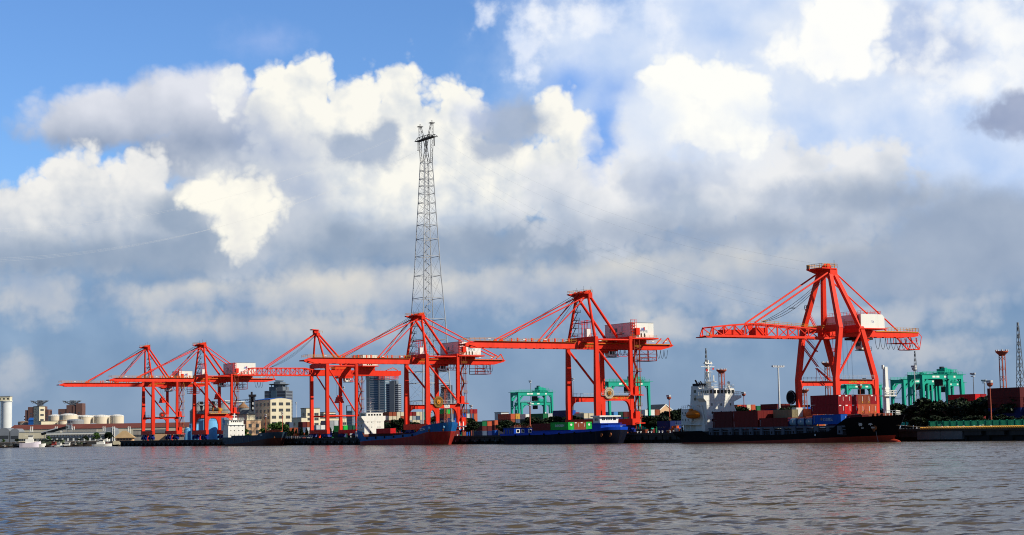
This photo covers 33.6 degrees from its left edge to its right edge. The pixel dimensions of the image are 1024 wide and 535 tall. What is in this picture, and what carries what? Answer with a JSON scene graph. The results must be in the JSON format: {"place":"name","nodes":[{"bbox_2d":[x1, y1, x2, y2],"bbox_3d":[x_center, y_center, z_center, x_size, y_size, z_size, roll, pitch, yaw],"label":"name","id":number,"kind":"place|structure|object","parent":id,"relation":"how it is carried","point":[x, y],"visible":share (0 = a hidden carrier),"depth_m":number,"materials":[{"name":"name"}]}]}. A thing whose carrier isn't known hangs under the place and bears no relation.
{"place":"outdoors","nodes":[
{"label":"outdoors","id":0,"kind":"place"},
{"bbox_2d":[19,431,61,441],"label":"cream shed","id":1,"kind":"structure","parent":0,"point":[23,436],"depth_m":1249.40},
{"bbox_2d":[60,429,97,431],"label":"pipe bridge","id":2,"kind":"structure","parent":1,"relation":"attached to","point":[90,430],"depth_m":1256.72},
{"bbox_2d":[46,432,109,440],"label":"white building","id":3,"kind":"structure","parent":0,"point":[70,436],"depth_m":1229.38,"materials":[{"name":"paint"}]},
{"bbox_2d":[133,430,154,440],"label":"brown shed","id":4,"kind":"structure","parent":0,"point":[137,434],"depth_m":1254.38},
{"bbox_2d":[0,427,990,445],"bbox_3d":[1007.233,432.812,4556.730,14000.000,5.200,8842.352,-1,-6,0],"label":"land","id":5,"kind":"structure","parent":0,"point":[71,443],"depth_m":1199.10,"materials":[{"name":"concrete"}]},
{"bbox_2d":[0,396,12,428],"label":"concrete silo","id":6,"kind":"object","parent":5,"relation":"on","point":[6,412],"visible":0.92,"depth_m":1352.35,"materials":[{"name":"grey paint"}]},
{"bbox_2d":[0,428,13,441],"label":"barrel roof shed","id":7,"kind":"structure","parent":5,"relation":"on","point":[4,433],"depth_m":1264.57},
{"bbox_2d":[10,429,24,441],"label":"barrel roof shed","id":8,"kind":"structure","parent":5,"relation":"on","point":[14,434],"depth_m":1264.49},
{"bbox_2d":[24,400,51,421],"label":"apartment block","id":9,"kind":"structure","parent":5,"relation":"on","point":[29,412],"depth_m":1893.90,"materials":[{"name":"brown brick"}]},
{"bbox_2d":[33,406,44,424],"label":"stair tower block","id":10,"kind":"structure","parent":5,"relation":"on","point":[39,413],"depth_m":1327.86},
{"bbox_2d":[41,423,71,434],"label":"belt conveyor","id":11,"kind":"object","parent":5,"relation":"on","point":[55,429],"visible":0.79,"depth_m":1233.83,"materials":[{"name":"metal"}]},
{"bbox_2d":[59,413,77,419],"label":"storage tank","id":12,"kind":"object","parent":5,"relation":"on","point":[66,416],"visible":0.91,"depth_m":1389.16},
{"bbox_2d":[58,400,85,414],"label":"apartment block","id":13,"kind":"structure","parent":5,"relation":"on","point":[75,407],"depth_m":1894.05,"materials":[{"name":"brown brick"}]},
{"bbox_2d":[79,415,92,423],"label":"storage tank","id":14,"kind":"object","parent":5,"relation":"on","point":[87,419],"visible":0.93,"depth_m":1410.35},
{"bbox_2d":[11,422,189,434],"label":"warehouse","id":15,"kind":"structure","parent":5,"relation":"on","point":[121,427],"depth_m":1284.89,"materials":[{"name":"metal"}]},
{"bbox_2d":[94,415,108,423],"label":"storage tank","id":16,"kind":"object","parent":5,"relation":"on","point":[101,419],"visible":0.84,"depth_m":1409.89,"materials":[{"name":"metal"}]},
{"bbox_2d":[103,427,118,440],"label":"barrel roof shed","id":17,"kind":"structure","parent":5,"relation":"on","point":[108,429],"depth_m":1264.78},
{"bbox_2d":[110,414,123,423],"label":"storage tank","id":18,"kind":"object","parent":5,"relation":"on","point":[117,418],"visible":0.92,"depth_m":1410.31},
{"bbox_2d":[114,431,135,440],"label":"hip roof house","id":19,"kind":"structure","parent":5,"relation":"on","point":[124,436],"depth_m":1125.91,"materials":[{"name":"beige tile"}]},
{"bbox_2d":[155,429,166,439],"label":"house","id":20,"kind":"structure","parent":5,"relation":"on","point":[160,434],"depth_m":1129.92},
{"bbox_2d":[190,401,203,423],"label":"grain silo","id":21,"kind":"object","parent":5,"relation":"on","point":[198,410],"visible":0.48,"depth_m":1151.40,"materials":[{"name":"grey metal"}]},
{"bbox_2d":[198,419,218,439],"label":"storage tank","id":22,"kind":"object","parent":5,"relation":"on","point":[213,428],"visible":0.48,"depth_m":1075.38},
{"bbox_2d":[215,401,229,429],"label":"grain silo","id":23,"kind":"object","parent":5,"relation":"on","point":[225,409],"visible":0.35,"depth_m":1131.22,"materials":[{"name":"grey metal"}]},
{"bbox_2d":[197,399,250,414],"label":"conveyor gallery","id":24,"kind":"object","parent":5,"relation":"on","point":[216,404],"visible":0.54,"depth_m":1136.87,"materials":[{"name":"metal"}]},
{"bbox_2d":[249,392,255,412],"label":"elevator tower","id":25,"kind":"structure","parent":5,"relation":"on","point":[252,396],"depth_m":1105.72,"materials":[{"name":"metal"}]},
{"bbox_2d":[254,398,291,432],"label":"office building","id":26,"kind":"structure","parent":5,"relation":"on","point":[272,408],"depth_m":1011.46,"materials":[{"name":"paint"}]},
{"bbox_2d":[264,380,292,417],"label":"round top tower","id":27,"kind":"structure","parent":5,"relation":"on","point":[280,389],"depth_m":1747.93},
{"bbox_2d":[292,417,306,427],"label":"cream building","id":28,"kind":"structure","parent":5,"relation":"on","point":[295,420],"depth_m":1086.10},
{"bbox_2d":[300,408,319,424],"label":"office building","id":29,"kind":"structure","parent":5,"relation":"on","point":[305,412],"depth_m":1089.45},
{"bbox_2d":[346,405,353,424],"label":"frame tower","id":30,"kind":"structure","parent":5,"relation":"on","point":[350,420],"depth_m":1693.81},
{"bbox_2d":[366,376,389,411],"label":"glass tower","id":31,"kind":"structure","parent":5,"relation":"on","point":[375,391],"depth_m":2094.80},
{"bbox_2d":[386,380,400,411],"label":"dark tower","id":32,"kind":"structure","parent":5,"relation":"on","point":[393,395],"depth_m":1994.77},
{"bbox_2d":[387,418,403,432],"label":"leafy tree","id":33,"kind":"object","parent":5,"relation":"on","point":[397,424],"visible":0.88,"depth_m":844.21,"materials":[{"name":"green plant"}]},
{"bbox_2d":[408,120,452,423],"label":"power pylon","id":34,"kind":"object","parent":5,"relation":"on","point":[425,139],"visible":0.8,"depth_m":965.54,"materials":[{"name":"metal"}]},
{"bbox_2d":[441,386,447,421],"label":"light tower","id":35,"kind":"structure","parent":5,"relation":"on","point":[444,395],"depth_m":896.60,"materials":[{"name":"metal"}]},
{"bbox_2d":[440,385,455,409],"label":"stepped tower","id":36,"kind":"structure","parent":5,"relation":"on","point":[447,396],"depth_m":1895.58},
{"bbox_2d":[508,386,552,413],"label":"yard gantry","id":37,"kind":"object","parent":5,"relation":"on","point":[543,392],"visible":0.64,"depth_m":884.10,"materials":[{"name":"green metal"}]},
{"bbox_2d":[515,398,550,413],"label":"yard gantry","id":38,"kind":"object","parent":5,"relation":"on","point":[540,401],"visible":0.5,"depth_m":1037.22,"materials":[{"name":"metal"}]},
{"bbox_2d":[605,375,653,432],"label":"yard gantry","id":39,"kind":"object","parent":5,"relation":"on","point":[613,384],"visible":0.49,"depth_m":722.51,"materials":[{"name":"metal"}]},
{"bbox_2d":[646,404,672,412],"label":"gabled house","id":40,"kind":"structure","parent":5,"relation":"on","point":[662,407],"depth_m":999.55,"materials":[{"name":"white paint"}]},
{"bbox_2d":[660,411,679,420],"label":"leafy tree","id":41,"kind":"object","parent":5,"relation":"on","point":[673,414],"visible":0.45,"depth_m":645.98,"materials":[{"name":"green plant"}]},
{"bbox_2d":[716,368,726,387],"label":"light tower","id":42,"kind":"structure","parent":5,"relation":"on","point":[721,371],"depth_m":638.16,"materials":[{"name":"metal"}]},
{"bbox_2d":[772,365,784,428],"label":"light mast","id":43,"kind":"object","parent":5,"relation":"on","point":[777,366],"visible":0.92,"depth_m":688.00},
{"bbox_2d":[821,361,831,424],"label":"light tower","id":44,"kind":"structure","parent":5,"relation":"on","point":[826,364],"depth_m":598.24,"materials":[{"name":"metal"}]},
{"bbox_2d":[840,378,882,409],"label":"yard gantry","id":45,"kind":"object","parent":5,"relation":"on","point":[868,387],"visible":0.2,"depth_m":778.59,"materials":[{"name":"metal"}]},
{"bbox_2d":[890,403,907,414],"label":"leafy tree","id":46,"kind":"object","parent":5,"relation":"on","point":[900,407],"visible":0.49,"depth_m":555.29,"materials":[{"name":"green plant"}]},
{"bbox_2d":[890,373,941,428],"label":"yard gantry","id":47,"kind":"object","parent":5,"relation":"on","point":[903,381],"visible":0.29,"depth_m":719.95,"materials":[{"name":"metal"}]},
{"bbox_2d":[901,381,946,428],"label":"yard gantry","id":48,"kind":"object","parent":5,"relation":"on","point":[935,392],"visible":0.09,"depth_m":771.64,"materials":[{"name":"metal"}]},
{"bbox_2d":[906,367,965,428],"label":"yard gantry","id":49,"kind":"object","parent":5,"relation":"on","point":[939,375],"visible":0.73,"depth_m":648.86,"materials":[{"name":"metal"}]},
{"bbox_2d":[919,379,966,427],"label":"yard gantry","id":50,"kind":"object","parent":5,"relation":"on","point":[953,382],"visible":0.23,"depth_m":795.64,"materials":[{"name":"metal"}]},
{"bbox_2d":[995,349,1008,387],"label":"light tower","id":51,"kind":"structure","parent":5,"relation":"on","point":[1001,353],"depth_m":518.74,"materials":[{"name":"metal"}]},
{"bbox_2d":[1016,322,1023,386],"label":"lattice mast","id":52,"kind":"object","parent":5,"relation":"on","point":[1018,343],"visible":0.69,"depth_m":639.26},
{"bbox_2d":[0,441,1023,534],"bbox_3d":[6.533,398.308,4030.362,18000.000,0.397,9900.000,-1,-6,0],"label":"river water","id":53,"kind":"structure","parent":0,"point":[919,488],"depth_m":121.60,"materials":[{"name":"liquid"}]},
{"bbox_2d":[19,429,40,447],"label":"boat","id":54,"kind":"object","parent":53,"relation":"on","point":[29,442],"visible":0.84,"depth_m":1170.07,"materials":[{"name":"white"}]},
{"bbox_2d":[37,439,64,444],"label":"covered barge","id":55,"kind":"object","parent":53,"relation":"on","point":[48,442],"visible":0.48,"depth_m":1187.14,"materials":[{"name":"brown wood"}]},
{"bbox_2d":[92,439,111,446],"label":"boat","id":56,"kind":"object","parent":53,"relation":"on","point":[101,442],"visible":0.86,"depth_m":1122.98,"materials":[{"name":"white paint"}]},
{"bbox_2d":[221,413,286,445],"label":"coaster","id":57,"kind":"object","parent":53,"relation":"on","point":[233,434],"visible":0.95,"depth_m":865.57,"materials":[{"name":"metal"}]},
{"bbox_2d":[355,397,457,444],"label":"coaster","id":58,"kind":"object","parent":53,"relation":"on","point":[369,423],"visible":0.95,"depth_m":714.91,"materials":[{"name":"blue metal"}]},
{"bbox_2d":[376,428,395,433],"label":"shipping container","id":59,"kind":"object","parent":58,"relation":"on","point":[385,430],"visible":1,"depth_m":725.04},
{"bbox_2d":[500,415,627,443],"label":"barge","id":60,"kind":"object","parent":53,"relation":"on","point":[606,429],"visible":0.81,"depth_m":600.13,"materials":[{"name":"blue metal"}]},
{"bbox_2d":[532,423,550,430],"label":"shipping container","id":61,"kind":"object","parent":60,"relation":"on","point":[544,426],"visible":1,"depth_m":620.88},
{"bbox_2d":[550,422,573,429],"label":"shipping container","id":62,"kind":"object","parent":60,"relation":"on","point":[562,425],"visible":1,"depth_m":608.75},
{"bbox_2d":[673,360,904,442],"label":"container ship","id":63,"kind":"object","parent":53,"relation":"on","point":[707,399],"visible":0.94,"depth_m":502.99,"materials":[{"name":"black paint"}]},
{"bbox_2d":[686,409,699,418],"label":"lifeboat","id":64,"kind":"object","parent":63,"relation":"hanging from","point":[692,414],"visible":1,"depth_m":532.66,"materials":[{"name":"orange plastic"}]},
{"bbox_2d":[713,420,732,427],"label":"shipping container","id":65,"kind":"object","parent":63,"relation":"on","point":[723,424],"visible":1,"depth_m":521.32,"materials":[{"name":"metal"}]},
{"bbox_2d":[713,411,732,420],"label":"shipping container","id":66,"kind":"object","parent":65,"relation":"on","point":[726,415],"visible":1,"depth_m":521.47,"materials":[{"name":"metal"}]},
{"bbox_2d":[733,420,758,426],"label":"shipping container","id":67,"kind":"object","parent":63,"relation":"on","point":[745,423],"visible":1,"depth_m":511.93,"materials":[{"name":"metal"}]},
{"bbox_2d":[733,410,763,419],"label":"shipping container","id":68,"kind":"object","parent":67,"relation":"on","point":[748,415],"visible":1,"depth_m":511.12,"materials":[{"name":"metal"}]},
{"bbox_2d":[759,417,793,426],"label":"shipping container","id":69,"kind":"object","parent":63,"relation":"on","point":[773,422],"visible":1,"depth_m":500.57,"materials":[{"name":"metal"}]},
{"bbox_2d":[813,414,846,423],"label":"shipping container","id":70,"kind":"object","parent":63,"relation":"on","point":[829,419],"visible":1,"depth_m":480.20,"materials":[{"name":"metal"}]},
{"bbox_2d":[811,404,844,414],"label":"shipping container","id":71,"kind":"object","parent":70,"relation":"on","point":[827,409],"visible":1,"depth_m":480.86,"materials":[{"name":"metal"}]},
{"bbox_2d":[810,395,844,404],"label":"shipping container","id":72,"kind":"object","parent":71,"relation":"on","point":[827,399],"visible":1,"depth_m":481.16,"materials":[{"name":"metal"}]},
{"bbox_2d":[0,0,1023,429],"label":"sky","id":73,"kind":"structure","parent":0,"point":[881,142],"materials":[{"name":"blue"}]},
{"bbox_2d":[120,427,1023,445],"bbox_3d":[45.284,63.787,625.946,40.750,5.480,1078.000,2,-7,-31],"label":"quay","id":74,"kind":"structure","parent":0,"point":[995,434],"depth_m":583.70,"materials":[{"name":"concrete"}]},
{"bbox_2d":[57,345,209,440],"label":"quay crane","id":75,"kind":"object","parent":74,"relation":"on","point":[167,388],"visible":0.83,"depth_m":1041.52,"materials":[{"name":"red paint"}]},
{"bbox_2d":[106,340,275,439],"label":"quay crane","id":76,"kind":"object","parent":74,"relation":"on","point":[231,371],"visible":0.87,"depth_m":966.07,"materials":[{"name":"red paint"}]},
{"bbox_2d":[237,409,260,434],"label":"mill house","id":77,"kind":"structure","parent":74,"relation":"on","point":[252,424],"depth_m":999.08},
{"bbox_2d":[237,329,400,437],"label":"quay crane","id":78,"kind":"object","parent":74,"relation":"on","point":[344,372],"visible":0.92,"depth_m":828.01,"materials":[{"name":"red paint"}]},
{"bbox_2d":[299,311,504,434],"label":"quay crane","id":79,"kind":"object","parent":74,"relation":"on","point":[453,353],"visible":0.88,"depth_m":739.81,"materials":[{"name":"red paint"}]},
{"bbox_2d":[465,421,479,435],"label":"leafy tree","id":80,"kind":"object","parent":74,"relation":"on","point":[474,425],"visible":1,"depth_m":734.95,"materials":[{"name":"green plant"}]},
{"bbox_2d":[495,420,511,431],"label":"leafy tree","id":81,"kind":"object","parent":74,"relation":"on","point":[504,424],"visible":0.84,"depth_m":695.49,"materials":[{"name":"green plant"}]},
{"bbox_2d":[458,289,672,432],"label":"quay crane","id":82,"kind":"object","parent":74,"relation":"on","point":[630,336],"visible":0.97,"depth_m":627.64,"materials":[{"name":"red paint"}]},
{"bbox_2d":[640,415,656,432],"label":"leafy tree","id":83,"kind":"object","parent":74,"relation":"on","point":[650,421],"visible":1,"depth_m":636.06,"materials":[{"name":"green plant"}]},
{"bbox_2d":[654,414,670,425],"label":"leafy tree","id":84,"kind":"object","parent":74,"relation":"on","point":[663,417],"visible":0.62,"depth_m":635.76,"materials":[{"name":"green plant"}]},
{"bbox_2d":[657,427,672,432],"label":"shipping container","id":85,"kind":"object","parent":74,"relation":"on","point":[663,429],"visible":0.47,"depth_m":605.82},
{"bbox_2d":[657,421,675,426],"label":"shipping container","id":86,"kind":"object","parent":85,"relation":"on","point":[665,423],"visible":0.83,"depth_m":604.86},
{"bbox_2d":[696,263,921,427],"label":"quay crane","id":87,"kind":"object","parent":74,"relation":"on","point":[858,329],"visible":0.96,"depth_m":518.03,"materials":[{"name":"metal"}]},
{"bbox_2d":[903,405,923,426],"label":"leafy tree","id":88,"kind":"object","parent":74,"relation":"on","point":[908,414],"visible":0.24,"depth_m":527.57,"materials":[{"name":"green plant"}]},
{"bbox_2d":[908,417,923,428],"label":"leafy tree","id":89,"kind":"object","parent":74,"relation":"on","point":[913,420],"visible":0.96,"depth_m":505.07,"materials":[{"name":"green plant"}]},
{"bbox_2d":[910,397,945,426],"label":"leafy tree","id":90,"kind":"object","parent":74,"relation":"on","point":[921,404],"visible":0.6,"depth_m":522.52,"materials":[{"name":"green plant"}]},
{"bbox_2d":[926,415,941,426],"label":"leafy tree","id":91,"kind":"object","parent":74,"relation":"on","point":[934,418],"visible":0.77,"depth_m":496.61,"materials":[{"name":"green plant"}]},
{"bbox_2d":[925,402,946,417],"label":"leafy tree","id":92,"kind":"object","parent":74,"relation":"on","point":[932,407],"visible":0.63,"depth_m":516.60,"materials":[{"name":"green plant"}]},
{"bbox_2d":[942,397,968,425],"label":"leafy tree","id":93,"kind":"object","parent":74,"relation":"on","point":[949,411],"visible":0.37,"depth_m":509.61,"materials":[{"name":"green plant"}]},
{"bbox_2d":[951,401,973,424],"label":"leafy tree","id":94,"kind":"object","parent":74,"relation":"on","point":[954,407],"visible":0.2,"depth_m":505.25,"materials":[{"name":"green plant"}]},
{"bbox_2d":[956,397,984,417],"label":"leafy tree","id":95,"kind":"object","parent":74,"relation":"on","point":[965,409],"visible":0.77,"depth_m":497.67,"materials":[{"name":"green plant"}]},
{"bbox_2d":[920,425,1023,428],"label":"striped kerb","id":96,"kind":"structure","parent":74,"relation":"on","point":[980,427],"depth_m":456.26,"materials":[{"name":"yellow paint"}]},
{"bbox_2d":[929,419,1023,426],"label":"green fence","id":97,"kind":"object","parent":74,"relation":"on","point":[998,422],"visible":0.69,"depth_m":461.63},
{"bbox_2d":[971,396,987,425],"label":"leafy tree","id":98,"kind":"object","parent":74,"relation":"on","point":[983,403],"visible":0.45,"depth_m":494.37,"materials":[{"name":"green plant"}]},
{"bbox_2d":[986,380,992,424],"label":"light mast","id":99,"kind":"object","parent":74,"relation":"on","point":[989,383],"visible":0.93,"depth_m":468.24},
{"bbox_2d":[1000,397,1017,413],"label":"leafy tree","id":100,"kind":"object","parent":74,"relation":"on","point":[1006,408],"visible":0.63,"depth_m":480.41,"materials":[{"name":"green plant"}]},
{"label":"shipping container","id":101,"kind":"object","parent":74,"relation":"on","visible":0},
{"bbox_2d":[988,407,1023,417],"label":"shipping container","id":102,"kind":"object","parent":101,"relation":"on","point":[1018,412],"visible":0.6,"depth_m":479.81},
{"bbox_2d":[988,397,1023,407],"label":"shipping container","id":103,"kind":"object","parent":102,"relation":"on","point":[1019,402],"visible":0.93,"depth_m":482.95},
{"bbox_2d":[987,387,1023,397],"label":"shipping container","id":104,"kind":"object","parent":103,"relation":"on","point":[1007,392],"visible":0.94,"depth_m":483.03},
{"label":"shipping container","id":105,"kind":"object","parent":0,"visible":0},
{"bbox_2d":[773,409,797,417],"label":"shipping container","id":106,"kind":"object","parent":105,"relation":"on","point":[791,413],"visible":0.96,"depth_m":503.85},
{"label":"shipping container","id":107,"kind":"object","parent":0,"visible":0},
{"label":"shipping container","id":108,"kind":"object","parent":107,"relation":"on","visible":0},
{"bbox_2d":[498,419,514,424],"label":"shipping container","id":109,"kind":"object","parent":108,"relation":"on","point":[512,420],"visible":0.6,"depth_m":814.10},
{"bbox_2d":[498,414,514,418],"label":"shipping container","id":110,"kind":"object","parent":109,"relation":"on","point":[506,416],"visible":1,"depth_m":815.40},
{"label":"shipping container","id":111,"kind":"object","parent":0,"visible":0},
{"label":"shipping container","id":112,"kind":"object","parent":111,"relation":"on","visible":0},
{"bbox_2d":[760,404,780,409],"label":"shipping container","id":113,"kind":"object","parent":112,"relation":"on","point":[768,406],"visible":0.81,"depth_m":802.65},
{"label":"shipping container","id":114,"kind":"object","parent":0,"visible":0},
{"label":"shipping container","id":115,"kind":"object","parent":114,"relation":"on","visible":0},
{"bbox_2d":[948,394,980,402],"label":"shipping container","id":116,"kind":"object","parent":115,"relation":"on","point":[970,397],"visible":0.59,"depth_m":561.63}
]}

